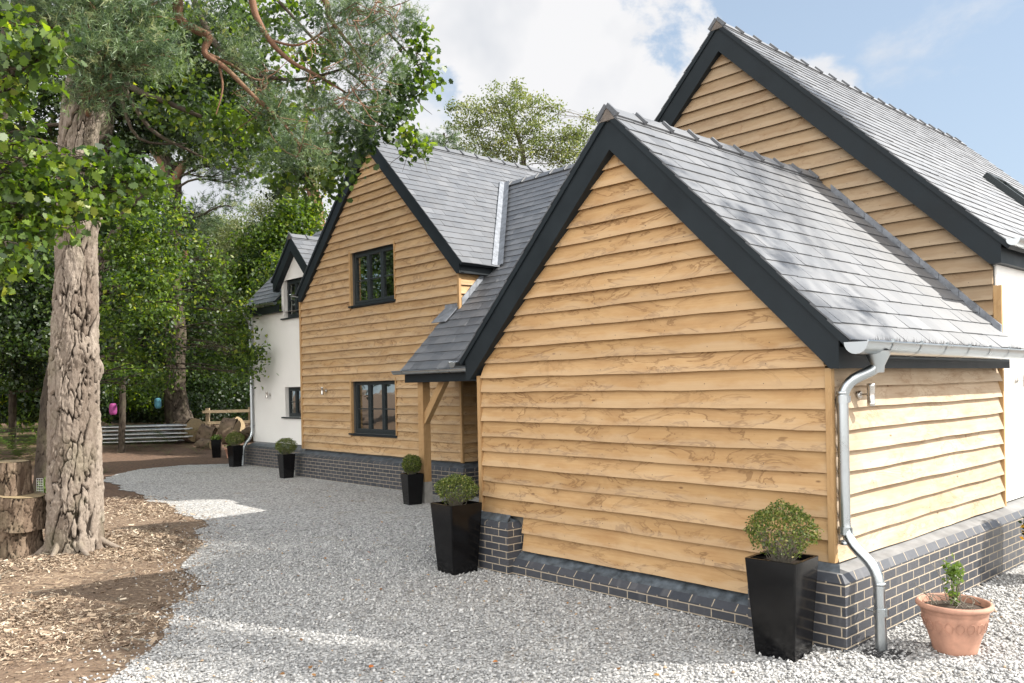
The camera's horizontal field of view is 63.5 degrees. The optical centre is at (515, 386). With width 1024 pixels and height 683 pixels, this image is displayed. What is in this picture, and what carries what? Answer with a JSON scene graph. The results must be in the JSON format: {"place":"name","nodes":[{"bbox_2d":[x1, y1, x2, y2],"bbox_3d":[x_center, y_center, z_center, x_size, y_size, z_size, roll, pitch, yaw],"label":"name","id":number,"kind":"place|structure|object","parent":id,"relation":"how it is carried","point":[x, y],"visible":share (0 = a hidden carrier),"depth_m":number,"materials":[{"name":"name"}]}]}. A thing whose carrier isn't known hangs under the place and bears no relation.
{"place":"outdoors","nodes":[
{"label":"outdoors","id":0,"kind":"place"},
{"bbox_2d":[0,403,309,682],"bbox_3d":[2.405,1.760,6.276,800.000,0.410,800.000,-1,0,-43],"label":"ground","id":1,"kind":"structure","parent":0,"point":[132,458],"depth_m":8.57,"materials":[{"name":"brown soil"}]},
{"bbox_2d":[0,446,34,463],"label":"fern","id":2,"kind":"object","parent":1,"relation":"on","point":[23,453],"visible":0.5,"depth_m":22.33,"materials":[{"name":"green plant"}]},
{"bbox_2d":[0,427,35,457],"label":"fern","id":3,"kind":"object","parent":1,"relation":"on","point":[9,443],"visible":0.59,"depth_m":23.16,"materials":[{"name":"green plant"}]},
{"bbox_2d":[0,426,35,456],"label":"fern","id":4,"kind":"object","parent":1,"relation":"on","point":[22,441],"visible":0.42,"depth_m":23.90,"materials":[{"name":"green plant"}]},
{"bbox_2d":[0,436,36,459],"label":"fern","id":5,"kind":"object","parent":1,"relation":"on","point":[19,450],"visible":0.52,"depth_m":22.62,"materials":[{"name":"green plant"}]},
{"bbox_2d":[0,425,37,460],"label":"fern","id":6,"kind":"object","parent":1,"relation":"on","point":[12,457],"visible":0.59,"depth_m":23.02,"materials":[{"name":"green plant"}]},
{"bbox_2d":[0,422,37,452],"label":"fern","id":7,"kind":"object","parent":1,"relation":"on","point":[7,438],"visible":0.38,"depth_m":24.95,"materials":[{"name":"green plant"}]},
{"bbox_2d":[0,529,43,559],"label":"log round","id":8,"kind":"object","parent":1,"relation":"on","point":[15,545],"visible":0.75,"depth_m":9.96,"materials":[{"name":"brown wood"}]},
{"bbox_2d":[0,491,46,532],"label":"log round","id":9,"kind":"object","parent":8,"relation":"on","point":[24,513],"visible":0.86,"depth_m":9.94,"materials":[{"name":"brown wood"}]},
{"bbox_2d":[0,460,33,495],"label":"log round","id":10,"kind":"object","parent":9,"relation":"on","point":[15,477],"visible":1,"depth_m":10.07,"materials":[{"name":"brown wood"}]},
{"bbox_2d":[0,78,56,304],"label":"broadleaf tree","id":11,"kind":"object","parent":1,"relation":"on","point":[1,158],"depth_m":36.37,"materials":[{"name":"green plant"}]},
{"bbox_2d":[36,478,42,490],"bbox_3d":[-8.970,1.963,15.600,0.128,0.458,0.008,-1,0,0],"label":"wire guard","id":12,"kind":"object","parent":1,"relation":"on","point":[38,483],"visible":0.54,"depth_m":15.60,"materials":[{"name":"grey metal"}]},
{"bbox_2d":[37,477,45,492],"bbox_3d":[-9.209,2.000,16.290,0.428,0.521,0.438,-1,0,-2],"label":"ivy","id":13,"kind":"object","parent":1,"relation":"on","point":[42,488],"visible":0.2,"depth_m":16.22,"materials":[{"name":"green plant"}]},
{"bbox_2d":[0,175,130,360],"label":"broadleaf tree","id":14,"kind":"object","parent":1,"relation":"on","point":[39,294],"depth_m":37.28,"materials":[{"name":"green plant"}]},
{"bbox_2d":[0,161,140,448],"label":"broadleaf tree","id":15,"kind":"object","parent":1,"relation":"on","point":[18,333],"visible":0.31,"depth_m":23.71,"materials":[{"name":"green plant"}]},
{"bbox_2d":[0,0,185,303],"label":"oak tree","id":16,"kind":"object","parent":1,"relation":"on","point":[31,192],"visible":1,"depth_m":7.25,"materials":[{"name":"green plant"}]},
{"bbox_2d":[0,295,194,437],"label":"broadleaf tree","id":17,"kind":"object","parent":1,"relation":"on","point":[139,397],"visible":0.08,"depth_m":29.67,"materials":[{"name":"green plant"}]},
{"bbox_2d":[0,1,208,492],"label":"broadleaf tree","id":18,"kind":"object","parent":1,"relation":"on","point":[44,100],"visible":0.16,"depth_m":16.75,"materials":[{"name":"green plant"}]},
{"bbox_2d":[0,133,245,416],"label":"woodland","id":19,"kind":"object","parent":1,"relation":"on","point":[112,220],"depth_m":53.27,"materials":[{"name":"green plant"}]},
{"bbox_2d":[0,371,249,425],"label":"undergrowth","id":20,"kind":"object","parent":1,"relation":"on","point":[198,402],"visible":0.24,"depth_m":37.24,"materials":[{"name":"green plant"}]},
{"bbox_2d":[1,407,249,432],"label":"rail fence","id":21,"kind":"object","parent":1,"relation":"on","point":[207,412],"visible":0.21,"depth_m":34.83,"materials":[{"name":"brown wood"}]},
{"bbox_2d":[102,440,177,443],"bbox_3d":[-13.367,1.908,28.300,3.421,0.054,0.054,-1,0,-10],"label":"steel pole","id":22,"kind":"object","parent":1,"relation":"on","point":[143,441],"visible":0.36,"depth_m":28.41,"materials":[{"name":"silver metal"}]},
{"bbox_2d":[103,436,188,439],"bbox_3d":[-13.225,1.781,28.300,3.912,0.054,0.054,-1,0,-9],"label":"steel pole","id":23,"kind":"object","parent":22,"relation":"on","point":[147,437],"visible":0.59,"depth_m":28.37,"materials":[{"name":"silver metal"}]},
{"bbox_2d":[102,432,187,435],"bbox_3d":[-13.318,1.651,28.300,3.988,0.054,0.054,-1,0,-9],"label":"steel pole","id":24,"kind":"object","parent":23,"relation":"on","point":[145,434],"visible":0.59,"depth_m":28.38,"materials":[{"name":"silver metal"}]},
{"bbox_2d":[102,425,182,427],"bbox_3d":[-13.387,1.389,28.300,3.792,0.054,0.054,-1,0,-9],"label":"steel pole","id":25,"kind":"object","parent":24,"relation":"on","point":[144,426],"visible":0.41,"depth_m":28.41,"materials":[{"name":"silver metal"}]},
{"bbox_2d":[102,428,189,431],"bbox_3d":[-13.117,1.506,28.300,3.727,0.054,0.054,-1,0,-9],"label":"steel pole","id":26,"kind":"object","parent":24,"relation":"on","point":[146,429],"visible":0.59,"depth_m":28.36,"materials":[{"name":"silver metal"}]},
{"bbox_2d":[98,155,206,452],"bbox_3d":[-11.774,-2.540,25.632,3.764,9.319,4.880,-1,0,-43],"label":"slender tree","id":27,"kind":"object","parent":1,"relation":"on","point":[159,207],"visible":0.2,"depth_m":25.65,"materials":[{"name":"green plant"}]},
{"bbox_2d":[109,388,116,414],"bbox_3d":[-11.929,0.312,24.500,0.216,1.075,0.216,-1,0,-43],"label":"paper lantern","id":28,"kind":"object","parent":27,"relation":"hanging from","point":[112,408],"visible":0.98,"depth_m":24.42,"materials":[{"name":"pink paper"}]},
{"bbox_2d":[154,379,160,408],"bbox_3d":[-11.771,0.194,27.200,0.216,1.075,0.216,-1,0,-43],"label":"paper lantern","id":29,"kind":"object","parent":27,"relation":"hanging from","point":[157,403],"visible":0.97,"depth_m":27.12,"materials":[{"name":"blue paper"}]},
{"bbox_2d":[145,429,189,443],"bbox_3d":[-11.697,1.687,27.811,2.213,0.556,1.630,-1,0,0],"label":"fern","id":30,"kind":"object","parent":1,"relation":"on","point":[166,436],"visible":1,"depth_m":27.86,"materials":[{"name":"green plant"}]},
{"bbox_2d":[102,228,236,427],"bbox_3d":[-17.022,-3.010,40.050,6.563,10.072,9.964,-1,0,-43],"label":"broadleaf tree","id":31,"kind":"object","parent":1,"relation":"on","point":[209,316],"visible":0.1,"depth_m":38.36,"materials":[{"name":"green plant"}]},
{"bbox_2d":[167,418,204,442],"bbox_3d":[-11.600,1.630,29.263,0.990,1.024,1.004,-1,0,32],"label":"log","id":32,"kind":"object","parent":1,"relation":"on","point":[194,424],"visible":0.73,"depth_m":28.95,"materials":[{"name":"brown wood"}]},
{"bbox_2d":[98,187,278,399],"bbox_3d":[-8.794,-1.450,20.812,5.707,7.339,3.991,-1,0,5],"label":"oak tree","id":33,"kind":"object","parent":1,"relation":"on","point":[142,233],"visible":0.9,"depth_m":20.79,"materials":[{"name":"green plant"}]},
{"bbox_2d":[195,438,211,449],"bbox_3d":[-10.193,1.932,27.299,0.706,0.428,0.432,-1,0,35],"label":"log","id":34,"kind":"object","parent":1,"relation":"on","point":[200,442],"visible":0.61,"depth_m":27.16,"materials":[{"name":"brown wood"}]},
{"bbox_2d":[195,424,217,440],"bbox_3d":[-10.837,1.693,28.965,0.693,0.787,0.680,-1,0,-9],"label":"log","id":35,"kind":"object","parent":1,"relation":"on","point":[205,432],"visible":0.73,"depth_m":28.70,"materials":[{"name":"brown wood"}]},
{"bbox_2d":[120,12,299,438],"bbox_3d":[-11.758,-6.099,31.223,8.174,16.491,4.711,-1,0,8],"label":"pine tree","id":36,"kind":"object","parent":1,"relation":"on","point":[176,405],"visible":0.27,"depth_m":30.71,"materials":[{"name":"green plant"}]},
{"bbox_2d":[0,0,429,557],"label":"pine tree","id":37,"kind":"object","parent":1,"relation":"on","point":[74,499],"visible":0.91,"depth_m":10.15,"materials":[{"name":"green plant"}]},
{"bbox_2d":[209,434,222,457],"bbox_3d":[-9.006,1.792,24.881,0.397,0.703,0.365,-1,0,-13],"label":"box ball planter","id":38,"kind":"object","parent":1,"relation":"on","point":[216,443],"visible":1,"depth_m":24.76,"materials":[{"name":"black plastic"}]},
{"bbox_2d":[182,209,253,409],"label":"birch tree","id":39,"kind":"object","parent":1,"relation":"on","point":[218,244],"visible":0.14,"depth_m":41.92,"materials":[{"name":"green plant"}]},
{"bbox_2d":[188,295,249,401],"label":"broadleaf tree","id":40,"kind":"object","parent":1,"relation":"on","point":[245,363],"visible":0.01,"depth_m":44.33,"materials":[{"name":"green plant"}]},
{"bbox_2d":[0,0,453,204],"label":"oak tree","id":41,"kind":"object","parent":1,"relation":"on","point":[235,114],"visible":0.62,"depth_m":13.39,"materials":[{"name":"green plant"}]},
{"bbox_2d":[217,418,240,443],"bbox_3d":[-10.054,1.621,28.966,0.692,1.062,1.035,-1,0,-7],"label":"log","id":42,"kind":"object","parent":1,"relation":"on","point":[227,426],"visible":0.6,"depth_m":28.60,"materials":[{"name":"brown wood"}]},
{"bbox_2d":[216,417,244,432],"bbox_3d":[-10.626,1.591,30.925,0.974,0.920,0.719,-1,0,12],"label":"log","id":43,"kind":"object","parent":1,"relation":"on","point":[242,423],"visible":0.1,"depth_m":30.86,"materials":[{"name":"brown wood"}]},
{"bbox_2d":[241,426,256,441],"bbox_3d":[-9.319,1.759,29.785,0.934,0.674,0.679,-1,0,29],"label":"log","id":44,"kind":"object","parent":1,"relation":"on","point":[245,431],"visible":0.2,"depth_m":29.64,"materials":[{"name":"brown wood"}]},
{"bbox_2d":[221,246,281,361],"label":"broadleaf tree","id":45,"kind":"object","parent":1,"relation":"on","point":[255,277],"visible":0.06,"depth_m":31.96,"materials":[{"name":"green plant"}]},
{"bbox_2d":[208,185,305,274],"bbox_3d":[-11.923,-3.918,38.950,4.775,11.669,3.741,-1,0,7],"label":"birch tree","id":46,"kind":"object","parent":1,"relation":"on","point":[257,209],"visible":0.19,"depth_m":38.45,"materials":[{"name":"green plant"}]},
{"bbox_2d":[239,246,283,310],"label":"broadleaf tree","id":47,"kind":"object","parent":1,"relation":"on","point":[272,258],"depth_m":28.27,"materials":[{"name":"green plant"}]},
{"bbox_2d":[212,190,331,353],"bbox_3d":[-9.523,-3.023,33.056,5.309,9.856,3.420,-1,0,-2],"label":"broadleaf tree","id":48,"kind":"object","parent":1,"relation":"on","point":[300,217],"visible":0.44,"depth_m":32.45,"materials":[{"name":"green plant"}]},
{"bbox_2d":[262,85,370,230],"bbox_3d":[-8.640,-5.601,36.064,4.904,14.951,3.692,-1,0,-23],"label":"pine tree","id":49,"kind":"object","parent":1,"relation":"on","point":[313,110],"visible":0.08,"depth_m":35.85,"materials":[{"name":"green plant"}]},
{"bbox_2d":[400,115,498,158],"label":"pine tree","id":50,"kind":"object","parent":1,"relation":"on","point":[448,142],"visible":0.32,"depth_m":41.71,"materials":[{"name":"green plant"}]},
{"bbox_2d":[437,76,596,169],"bbox_3d":[0.349,-4.306,28.491,5.870,12.693,2.276,-1,0,-1],"label":"birch tree","id":51,"kind":"object","parent":1,"relation":"on","point":[563,155],"visible":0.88,"depth_m":28.36,"materials":[{"name":"green plant"}]},
{"bbox_2d":[104,464,1023,682],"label":"gravel drive","id":52,"kind":"structure","parent":1,"relation":"on","point":[271,495],"depth_m":7.41,"materials":[{"name":"grey gravel"}]},
{"bbox_2d":[225,431,244,466],"bbox_3d":[-7.423,1.649,21.900,0.528,0.952,0.519,-1,0,40],"label":"box ball planter","id":53,"kind":"object","parent":52,"relation":"on","point":[235,452],"visible":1,"depth_m":21.82,"materials":[{"name":"black plastic"}]},
{"bbox_2d":[274,438,297,478],"bbox_3d":[-5.251,1.627,18.827,0.526,0.928,0.478,-1,0,18],"label":"box ball planter","id":54,"kind":"object","parent":52,"relation":"on","point":[286,462],"visible":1,"depth_m":18.74,"materials":[{"name":"black plastic"}]},
{"bbox_2d":[400,454,423,504],"bbox_3d":[-1.772,1.594,14.161,0.360,0.896,0.390,-1,0,-33],"label":"box ball planter","id":55,"kind":"object","parent":52,"relation":"on","point":[412,484],"visible":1,"depth_m":14.06,"materials":[{"name":"black plastic"}]},
{"bbox_2d":[430,473,481,574],"bbox_3d":[-0.635,1.462,8.909,0.505,1.054,0.522,-1,0,-38],"label":"box ball planter","id":56,"kind":"object","parent":52,"relation":"on","point":[456,519],"visible":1,"depth_m":8.79,"materials":[{"name":"black plastic"}]},
{"bbox_2d":[52,518,1023,682],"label":"gravel stones","id":57,"kind":"object","parent":52,"relation":"on","point":[686,661],"visible":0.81,"depth_m":6.72,"materials":[{"name":"grey gravel"}]},
{"bbox_2d":[743,498,823,661],"bbox_3d":[1.911,1.376,6.006,0.544,1.125,0.545,-1,0,43],"label":"box ball planter","id":58,"kind":"object","parent":52,"relation":"on","point":[782,583],"visible":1,"depth_m":5.90,"materials":[{"name":"black plastic"}]},
{"bbox_2d":[860,644,912,660],"bbox_3d":[2.664,1.922,5.961,0.268,0.018,0.270,-1,0,-43],"label":"drain gully","id":59,"kind":"object","parent":52,"relation":"on","point":[879,653],"visible":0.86,"depth_m":5.94,"materials":[{"name":"metal"}]},
{"bbox_2d":[913,552,994,655],"bbox_3d":[3.172,1.557,6.002,0.509,0.713,0.521,-1,0,-43],"label":"terracotta pot","id":60,"kind":"object","parent":52,"relation":"on","point":[956,623],"visible":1,"depth_m":5.89,"materials":[{"name":"ceramic"}]},
{"bbox_2d":[1018,516,1023,539],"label":"flower planter","id":61,"kind":"object","parent":52,"relation":"on","point":[1022,527],"visible":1,"depth_m":8.05,"materials":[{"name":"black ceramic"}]},
{"bbox_2d":[237,16,1023,652],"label":"timber house","id":62,"kind":"structure","parent":1,"relation":"on","point":[637,356],"depth_m":8.25,"materials":[{"name":"brown wood"}]},
{"bbox_2d":[281,387,300,418],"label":"window","id":63,"kind":"structure","parent":62,"relation":"in","point":[294,392],"depth_m":21.13,"materials":[{"name":"glass"}]},
{"bbox_2d":[280,278,301,319],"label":"window","id":64,"kind":"structure","parent":62,"relation":"in","point":[287,284],"depth_m":21.18,"materials":[{"name":"glass"}]},
{"bbox_2d":[348,241,396,307],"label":"window","id":65,"kind":"structure","parent":62,"relation":"in","point":[375,271],"depth_m":17.63,"materials":[{"name":"glass"}]},
{"bbox_2d":[348,378,397,436],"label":"window","id":66,"kind":"structure","parent":62,"relation":"in","point":[376,401],"depth_m":17.66,"materials":[{"name":"glass"}]},
{"bbox_2d":[856,383,875,405],"bbox_3d":[2.749,0.066,6.487,0.068,0.176,0.131,-1,0,-43],"label":"wall lamp","id":67,"kind":"object","parent":62,"relation":"attached to","point":[870,394],"visible":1,"depth_m":6.44,"materials":[{"name":"metal"}]},
{"bbox_2d":[1015,372,1023,387],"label":"wall lamp","id":68,"kind":"object","parent":62,"relation":"attached to","point":[1017,380],"visible":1,"depth_m":9.19,"materials":[{"name":"metal"}]},
{"bbox_2d":[0,493,741,680],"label":"fallen twigs","id":69,"kind":"object","parent":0,"point":[110,597],"depth_m":7.72,"materials":[{"name":"brown wood"}]},
{"bbox_2d":[9,0,1023,249],"label":"sky","id":70,"kind":"structure","parent":0,"point":[954,66],"materials":[{"name":"white"}]},
{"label":"steel pole","id":71,"kind":"object","parent":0,"visible":0},
{"bbox_2d":[113,435,192,437],"bbox_3d":[-13.223,1.769,28.420,4.076,0.054,0.054,-1,0,-8],"label":"steel pole","id":72,"kind":"object","parent":71,"relation":"on","point":[154,436],"visible":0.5,"depth_m":28.53,"materials":[{"name":"silver metal"}]},
{"bbox_2d":[117,432,174,433],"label":"steel pole","id":73,"kind":"object","parent":72,"relation":"on","point":[153,432],"visible":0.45,"depth_m":28.58,"materials":[{"name":"silver metal"}]},
{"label":"steel pole","id":74,"kind":"object","parent":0,"visible":0},
{"bbox_2d":[103,435,185,437],"bbox_3d":[-13.298,1.766,28.660,3.830,0.054,0.054,-1,0,-9],"label":"steel pole","id":75,"kind":"object","parent":74,"relation":"on","point":[137,436],"visible":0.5,"depth_m":28.68,"materials":[{"name":"silver metal"}]},
{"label":"steel pole","id":76,"kind":"object","parent":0,"visible":0},
{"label":"steel pole","id":77,"kind":"object","parent":76,"relation":"on","visible":0},
{"bbox_2d":[101,424,181,426],"bbox_3d":[-13.435,1.379,28.540,3.617,0.054,0.054,-1,0,-10],"label":"steel pole","id":78,"kind":"object","parent":77,"relation":"on","point":[144,425],"visible":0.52,"depth_m":28.61,"materials":[{"name":"silver metal"}]}
]}

